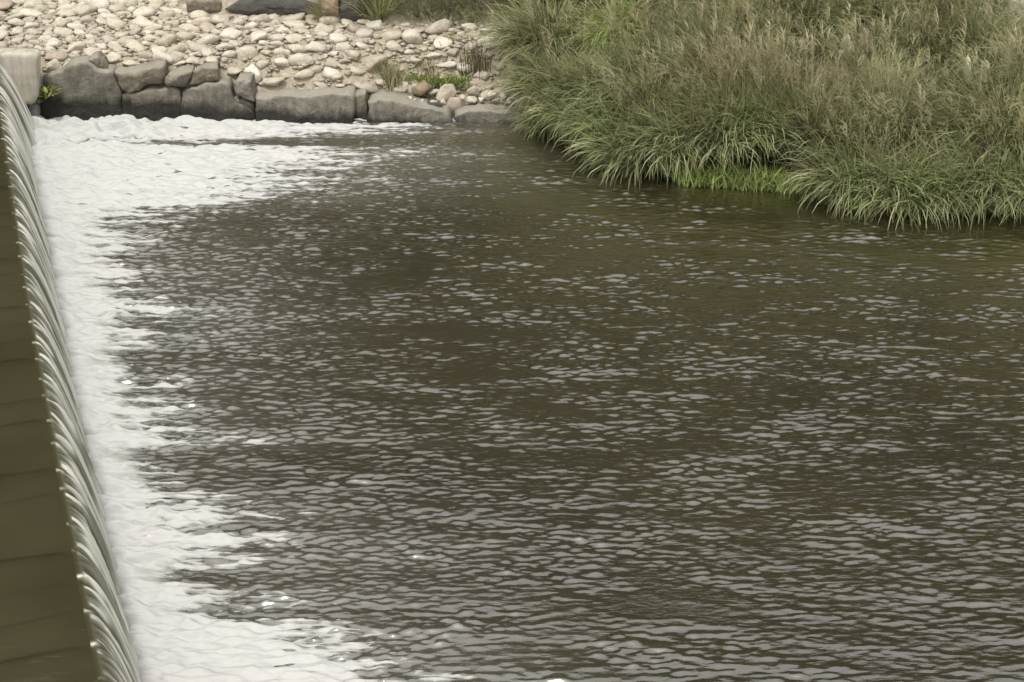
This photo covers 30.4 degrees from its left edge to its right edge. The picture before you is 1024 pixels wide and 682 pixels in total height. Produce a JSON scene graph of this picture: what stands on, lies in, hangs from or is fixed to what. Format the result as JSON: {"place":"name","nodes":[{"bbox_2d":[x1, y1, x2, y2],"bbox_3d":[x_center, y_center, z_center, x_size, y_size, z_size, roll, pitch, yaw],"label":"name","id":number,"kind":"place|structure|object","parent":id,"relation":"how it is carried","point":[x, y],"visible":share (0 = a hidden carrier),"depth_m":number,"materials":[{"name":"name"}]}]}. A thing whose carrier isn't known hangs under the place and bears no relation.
{"place":"outdoors","nodes":[
{"label":"outdoors","id":0,"kind":"place"},
{"bbox_2d":[0,137,97,681],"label":"pool","id":1,"kind":"structure","parent":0,"point":[44,636],"depth_m":15.77,"materials":[{"name":"liquid"}]},
{"bbox_2d":[0,65,142,681],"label":"waterfall","id":2,"kind":"structure","parent":0,"point":[115,658],"depth_m":18.33,"materials":[{"name":"liquid"}]},
{"bbox_2d":[0,0,1022,299],"bbox_3d":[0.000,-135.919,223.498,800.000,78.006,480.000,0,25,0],"label":"river bank","id":3,"kind":"structure","parent":0,"point":[296,50],"depth_m":30.03,"materials":[{"name":"stone"}]},
{"bbox_2d":[0,47,40,108],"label":"concrete abutment","id":4,"kind":"object","parent":3,"relation":"on","point":[21,67],"visible":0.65,"depth_m":28.69,"materials":[{"name":"beige concrete"}]},
{"bbox_2d":[170,51,183,62],"bbox_3d":[-5.245,-4.417,29.516,0.340,0.245,0.304,3,25,6],"label":"boulder","id":5,"kind":"object","parent":3,"relation":"on","point":[176,56],"visible":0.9,"depth_m":29.39,"materials":[{"name":"beige stone"}]},
{"bbox_2d":[184,0,220,13],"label":"boulder","id":6,"kind":"object","parent":3,"relation":"on","point":[208,6],"visible":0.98,"depth_m":30.89,"materials":[{"name":"stone"}]},
{"bbox_2d":[244,64,261,82],"bbox_3d":[-4.039,-4.177,29.456,0.254,0.287,0.205,15,29,29],"label":"boulder","id":7,"kind":"object","parent":3,"relation":"on","point":[254,70],"visible":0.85,"depth_m":29.40,"materials":[{"name":"beige stone"}]},
{"bbox_2d":[227,0,319,15],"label":"boulder","id":8,"kind":"object","parent":3,"relation":"on","point":[267,7],"visible":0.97,"depth_m":30.84,"materials":[{"name":"grey stone"}]},
{"bbox_2d":[40,50,530,123],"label":"stone wall","id":9,"kind":"structure","parent":3,"relation":"on","point":[96,85],"depth_m":29.18,"materials":[{"name":"grey stone"}]},
{"bbox_2d":[35,84,61,102],"bbox_3d":[-7.178,-3.805,29.002,0.514,0.307,0.285,0,25,0],"label":"weed","id":10,"kind":"object","parent":9,"relation":"on","point":[47,93],"visible":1,"depth_m":28.97,"materials":[{"name":"green plant"}]},
{"bbox_2d":[46,58,62,71],"bbox_3d":[-7.112,-4.223,29.322,0.280,0.383,0.193,0,25,0],"label":"boulder","id":11,"kind":"object","parent":9,"relation":"on","point":[53,64],"visible":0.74,"depth_m":29.22,"materials":[{"name":"beige stone"}]},
{"bbox_2d":[304,0,343,24],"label":"grass tuft","id":12,"kind":"object","parent":3,"relation":"on","point":[319,14],"visible":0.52,"depth_m":30.68,"materials":[{"name":"green plant"}]},
{"bbox_2d":[319,0,339,14],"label":"boulder","id":13,"kind":"object","parent":3,"relation":"on","point":[333,4],"visible":0.99,"depth_m":30.54,"materials":[{"name":"beige stone"}]},
{"bbox_2d":[340,0,364,21],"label":"boulder","id":14,"kind":"object","parent":3,"relation":"on","point":[350,13],"visible":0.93,"depth_m":30.55,"materials":[{"name":"grey stone"}]},
{"bbox_2d":[338,0,413,21],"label":"grass tuft","id":15,"kind":"object","parent":3,"relation":"on","point":[369,7],"visible":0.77,"depth_m":30.55,"materials":[{"name":"green plant"}]},
{"bbox_2d":[372,52,414,92],"bbox_3d":[-1.848,-4.233,29.655,0.756,0.579,0.790,0,25,0],"label":"grass tuft","id":16,"kind":"object","parent":3,"relation":"on","point":[390,78],"visible":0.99,"depth_m":29.64,"materials":[{"name":"green plant"}]},
{"bbox_2d":[392,85,407,92],"bbox_3d":[-1.764,-3.945,29.736,0.287,0.189,0.236,-6,26,-13],"label":"boulder","id":17,"kind":"object","parent":3,"relation":"on","point":[399,89],"visible":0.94,"depth_m":29.64,"materials":[{"name":"beige stone"}]},
{"bbox_2d":[389,0,445,23],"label":"grass tuft","id":18,"kind":"object","parent":3,"relation":"on","point":[414,13],"visible":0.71,"depth_m":30.64,"materials":[{"name":"green plant"}]},
{"bbox_2d":[411,79,433,96],"bbox_3d":[-1.410,-3.937,29.672,0.361,0.310,0.272,0,25,0],"label":"boulder","id":19,"kind":"object","parent":3,"relation":"on","point":[423,87],"visible":1,"depth_m":29.58,"materials":[{"name":"brown stone"}]},
{"bbox_2d":[412,50,442,78],"bbox_3d":[-1.272,-4.465,29.989,0.644,0.438,0.650,12,28,24],"label":"grass tuft","id":20,"kind":"object","parent":3,"relation":"on","point":[428,68],"visible":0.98,"depth_m":29.91,"materials":[{"name":"green plant"}]},
{"bbox_2d":[405,72,474,87],"bbox_3d":[-1.172,-4.165,29.801,1.185,0.239,0.490,0,25,0],"label":"weed","id":21,"kind":"object","parent":3,"relation":"on","point":[437,81],"visible":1,"depth_m":29.75,"materials":[{"name":"green plant"}]},
{"bbox_2d":[436,84,456,100],"bbox_3d":[-1.055,-3.902,29.642,0.339,0.299,0.203,-13,28,-26],"label":"boulder","id":22,"kind":"object","parent":3,"relation":"on","point":[446,92],"visible":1,"depth_m":29.57,"materials":[{"name":"beige stone"}]},
{"bbox_2d":[435,32,462,48],"bbox_3d":[-1.007,-4.841,30.279,0.499,0.282,0.693,0,25,0],"label":"grass tuft","id":23,"kind":"object","parent":3,"relation":"on","point":[452,38],"visible":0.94,"depth_m":30.21,"materials":[{"name":"green plant"}]},
{"bbox_2d":[420,0,478,22],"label":"grass tuft","id":24,"kind":"object","parent":3,"relation":"on","point":[447,9],"visible":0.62,"depth_m":30.65,"materials":[{"name":"green plant"}]},
{"bbox_2d":[466,85,479,96],"bbox_3d":[-0.617,-3.941,29.699,0.211,0.206,0.181,0,25,0],"label":"boulder","id":25,"kind":"object","parent":3,"relation":"on","point":[472,91],"visible":1,"depth_m":29.63,"materials":[{"name":"beige stone"}]},
{"bbox_2d":[451,42,496,75],"bbox_3d":[-0.606,-4.551,30.042,0.767,0.483,0.791,5,26,11],"label":"grass tuft","id":26,"kind":"object","parent":3,"relation":"on","point":[470,59],"visible":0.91,"depth_m":29.92,"materials":[{"name":"green plant"}]},
{"bbox_2d":[458,34,492,79],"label":"dry stalks","id":27,"kind":"object","parent":3,"relation":"on","point":[475,64],"visible":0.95,"depth_m":29.86,"materials":[{"name":"brown plant"}]},
{"bbox_2d":[445,0,513,32],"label":"grass tuft","id":28,"kind":"object","parent":3,"relation":"on","point":[477,5],"visible":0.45,"depth_m":30.64,"materials":[{"name":"green plant"}]},
{"bbox_2d":[476,0,525,16],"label":"grass tuft","id":29,"kind":"object","parent":3,"relation":"on","point":[500,3],"visible":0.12,"depth_m":30.69,"materials":[{"name":"green plant"}]},
{"bbox_2d":[502,70,567,141],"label":"silver grass","id":30,"kind":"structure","parent":3,"relation":"on","point":[526,124],"depth_m":28.74,"materials":[{"name":"plant"}]},
{"bbox_2d":[463,0,627,70],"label":"silver grass","id":31,"kind":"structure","parent":3,"relation":"on","point":[511,40],"depth_m":29.49,"materials":[{"name":"plant"}]},
{"bbox_2d":[483,0,617,123],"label":"silver grass","id":32,"kind":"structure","parent":3,"relation":"on","point":[519,84],"depth_m":28.80,"materials":[{"name":"plant"}]},
{"bbox_2d":[521,0,582,7],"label":"silver grass","id":33,"kind":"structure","parent":3,"relation":"on","point":[545,4],"depth_m":30.59,"materials":[{"name":"plant"}]},
{"bbox_2d":[517,41,606,148],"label":"silver grass","id":34,"kind":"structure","parent":3,"relation":"on","point":[546,108],"depth_m":28.08,"materials":[{"name":"plant"}]},
{"bbox_2d":[544,43,653,156],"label":"silver grass","id":35,"kind":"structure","parent":3,"relation":"on","point":[579,122],"depth_m":27.50,"materials":[{"name":"plant"}]},
{"bbox_2d":[529,0,675,129],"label":"silver grass","id":36,"kind":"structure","parent":3,"relation":"on","point":[587,71],"depth_m":28.11,"materials":[{"name":"plant"}]},
{"bbox_2d":[550,0,663,61],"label":"silver grass","id":37,"kind":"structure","parent":3,"relation":"on","point":[599,26],"depth_m":29.26,"materials":[{"name":"plant"}]},
{"bbox_2d":[552,53,708,190],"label":"silver grass","id":38,"kind":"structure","parent":3,"relation":"on","point":[605,148],"depth_m":27.02,"materials":[{"name":"plant"}]},
{"bbox_2d":[552,0,716,144],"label":"silver grass","id":39,"kind":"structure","parent":3,"relation":"on","point":[627,77],"depth_m":27.69,"materials":[{"name":"plant"}]},
{"bbox_2d":[600,0,669,31],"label":"silver grass","id":40,"kind":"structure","parent":3,"relation":"on","point":[629,16],"depth_m":29.67,"materials":[{"name":"plant"}]},
{"bbox_2d":[574,0,699,91],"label":"silver grass","id":41,"kind":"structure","parent":3,"relation":"on","point":[620,47],"depth_m":28.38,"materials":[{"name":"plant"}]},
{"bbox_2d":[667,22,674,42],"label":"plume grass","id":42,"kind":"object","parent":3,"relation":"on","point":[671,32],"depth_m":28.64,"materials":[{"name":"plant"}]},
{"bbox_2d":[601,38,748,182],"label":"silver grass","id":43,"kind":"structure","parent":3,"relation":"on","point":[651,120],"depth_m":26.77,"materials":[{"name":"plant"}]},
{"bbox_2d":[622,0,761,32],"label":"silver grass","id":44,"kind":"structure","parent":3,"relation":"on","point":[663,3],"depth_m":29.18,"materials":[{"name":"plant"}]},
{"bbox_2d":[634,0,754,51],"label":"silver grass","id":45,"kind":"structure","parent":3,"relation":"on","point":[674,15],"depth_m":28.78,"materials":[{"name":"plant"}]},
{"bbox_2d":[641,34,755,155],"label":"silver grass","id":46,"kind":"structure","parent":3,"relation":"on","point":[683,79],"depth_m":27.30,"materials":[{"name":"plant"}]},
{"bbox_2d":[624,0,806,97],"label":"silver grass","id":47,"kind":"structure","parent":3,"relation":"on","point":[692,55],"depth_m":27.80,"materials":[{"name":"plant"}]},
{"bbox_2d":[645,35,801,173],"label":"silver grass","id":48,"kind":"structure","parent":3,"relation":"on","point":[735,152],"depth_m":26.66,"materials":[{"name":"plant"}]},
{"bbox_2d":[646,0,833,163],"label":"silver grass","id":49,"kind":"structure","parent":3,"relation":"on","point":[737,46],"depth_m":26.88,"materials":[{"name":"plant"}]},
{"bbox_2d":[664,159,817,193],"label":"waterside weeds","id":50,"kind":"object","parent":3,"relation":"on","point":[733,178],"visible":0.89,"depth_m":26.63,"materials":[{"name":"green plant"}]},
{"bbox_2d":[648,0,837,71],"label":"silver grass","id":51,"kind":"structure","parent":3,"relation":"on","point":[752,6],"depth_m":28.31,"materials":[{"name":"plant"}]},
{"bbox_2d":[505,0,1023,168],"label":"undergrowth","id":52,"kind":"object","parent":3,"relation":"on","point":[773,156],"visible":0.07,"depth_m":28.05,"materials":[{"name":"green plant"}]},
{"bbox_2d":[691,16,838,171],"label":"silver grass","id":53,"kind":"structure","parent":3,"relation":"on","point":[759,105],"depth_m":26.79,"materials":[{"name":"plant"}]},
{"bbox_2d":[694,0,847,88],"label":"silver grass","id":54,"kind":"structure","parent":3,"relation":"on","point":[791,47],"depth_m":27.73,"materials":[{"name":"plant"}]},
{"bbox_2d":[721,0,886,59],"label":"silver grass","id":55,"kind":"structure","parent":3,"relation":"on","point":[800,20],"depth_m":28.30,"materials":[{"name":"plant"}]},
{"bbox_2d":[735,20,879,155],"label":"silver grass","id":56,"kind":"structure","parent":3,"relation":"on","point":[788,95],"depth_m":26.66,"materials":[{"name":"plant"}]},
{"bbox_2d":[752,5,874,120],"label":"silver grass","id":57,"kind":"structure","parent":3,"relation":"on","point":[803,72],"depth_m":27.26,"materials":[{"name":"plant"}]},
{"bbox_2d":[756,0,883,52],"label":"silver grass","id":58,"kind":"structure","parent":3,"relation":"on","point":[819,8],"depth_m":28.48,"materials":[{"name":"plant"}]},
{"bbox_2d":[754,46,909,171],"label":"silver grass","id":59,"kind":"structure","parent":3,"relation":"on","point":[841,106],"depth_m":26.42,"materials":[{"name":"plant"}]},
{"bbox_2d":[840,34,852,59],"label":"plume grass","id":60,"kind":"object","parent":3,"relation":"on","point":[849,44],"depth_m":27.77,"materials":[{"name":"beige plant"}]},
{"bbox_2d":[764,80,935,220],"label":"silver grass","id":61,"kind":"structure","parent":3,"relation":"on","point":[813,173],"depth_m":25.91,"materials":[{"name":"plant"}]},
{"bbox_2d":[858,28,870,52],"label":"plume grass","id":62,"kind":"object","parent":3,"relation":"on","point":[865,34],"depth_m":27.92,"materials":[{"name":"beige plant"}]},
{"bbox_2d":[812,0,924,69],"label":"silver grass","id":63,"kind":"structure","parent":3,"relation":"on","point":[870,52],"depth_m":28.05,"materials":[{"name":"plant"}]},
{"bbox_2d":[814,0,954,40],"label":"silver grass","id":64,"kind":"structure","parent":3,"relation":"on","point":[880,7],"depth_m":28.54,"materials":[{"name":"plant"}]},
{"bbox_2d":[810,1,961,133],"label":"silver grass","id":65,"kind":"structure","parent":3,"relation":"on","point":[879,82],"depth_m":27.06,"materials":[{"name":"plant"}]},
{"bbox_2d":[823,33,972,159],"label":"silver grass","id":66,"kind":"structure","parent":3,"relation":"on","point":[905,114],"depth_m":26.46,"materials":[{"name":"plant"}]},
{"bbox_2d":[816,79,983,233],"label":"silver grass","id":67,"kind":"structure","parent":3,"relation":"on","point":[903,207],"depth_m":25.57,"materials":[{"name":"plant"}]},
{"bbox_2d":[846,0,993,75],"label":"silver grass","id":68,"kind":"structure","parent":3,"relation":"on","point":[904,34],"depth_m":27.87,"materials":[{"name":"plant"}]},
{"bbox_2d":[868,0,993,114],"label":"silver grass","id":69,"kind":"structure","parent":3,"relation":"on","point":[938,76],"depth_m":27.27,"materials":[{"name":"plant"}]},
{"bbox_2d":[860,69,1019,229],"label":"silver grass","id":70,"kind":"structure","parent":3,"relation":"on","point":[949,200],"depth_m":25.61,"materials":[{"name":"plant"}]},
{"bbox_2d":[892,45,1017,159],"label":"silver grass","id":71,"kind":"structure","parent":3,"relation":"on","point":[937,130],"depth_m":26.45,"materials":[{"name":"plant"}]},
{"bbox_2d":[894,0,1023,34],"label":"silver grass","id":72,"kind":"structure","parent":3,"relation":"on","point":[981,3],"depth_m":28.54,"materials":[{"name":"plant"}]},
{"bbox_2d":[900,77,1023,229],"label":"silver grass","id":73,"kind":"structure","parent":3,"relation":"on","point":[984,187],"depth_m":25.61,"materials":[{"name":"plant"}]},
{"bbox_2d":[900,0,1023,69],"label":"silver grass","id":74,"kind":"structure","parent":3,"relation":"on","point":[975,19],"depth_m":27.91,"materials":[{"name":"plant"}]},
{"bbox_2d":[904,4,1023,176],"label":"silver grass","id":75,"kind":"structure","parent":3,"relation":"on","point":[977,98],"depth_m":26.24,"materials":[{"name":"plant"}]},
{"bbox_2d":[960,56,972,85],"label":"plume grass","id":76,"kind":"object","parent":3,"relation":"on","point":[968,65],"depth_m":27.00,"materials":[{"name":"beige plant"}]},
{"bbox_2d":[924,0,1023,111],"bbox_3d":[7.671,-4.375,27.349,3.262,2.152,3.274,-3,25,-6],"label":"silver grass","id":77,"kind":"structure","parent":3,"relation":"on","point":[1018,58],"depth_m":27.19,"materials":[{"name":"plant"}]},
{"bbox_2d":[943,69,1023,227],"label":"silver grass","id":78,"kind":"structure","parent":3,"relation":"on","point":[1020,171],"depth_m":25.60,"materials":[{"name":"plant"}]},
{"bbox_2d":[980,59,993,101],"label":"plume grass","id":79,"kind":"object","parent":3,"relation":"on","point":[988,67],"depth_m":27.02,"materials":[{"name":"beige plant"}]},
{"bbox_2d":[965,24,1023,160],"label":"silver grass","id":80,"kind":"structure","parent":3,"relation":"on","point":[1006,79],"depth_m":26.35,"materials":[{"name":"plant"}]},
{"bbox_2d":[1004,0,1023,32],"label":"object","id":81,"kind":"structure","parent":3,"relation":"on","point":[1012,6],"depth_m":28.88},
{"bbox_2d":[47,120,1023,681],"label":"river","id":82,"kind":"structure","parent":0,"point":[517,406],"depth_m":20.30,"materials":[{"name":"liquid"}]},
{"bbox_2d":[29,104,475,681],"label":"foam","id":83,"kind":"object","parent":82,"relation":"on","point":[91,184],"visible":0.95,"depth_m":21.22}
]}

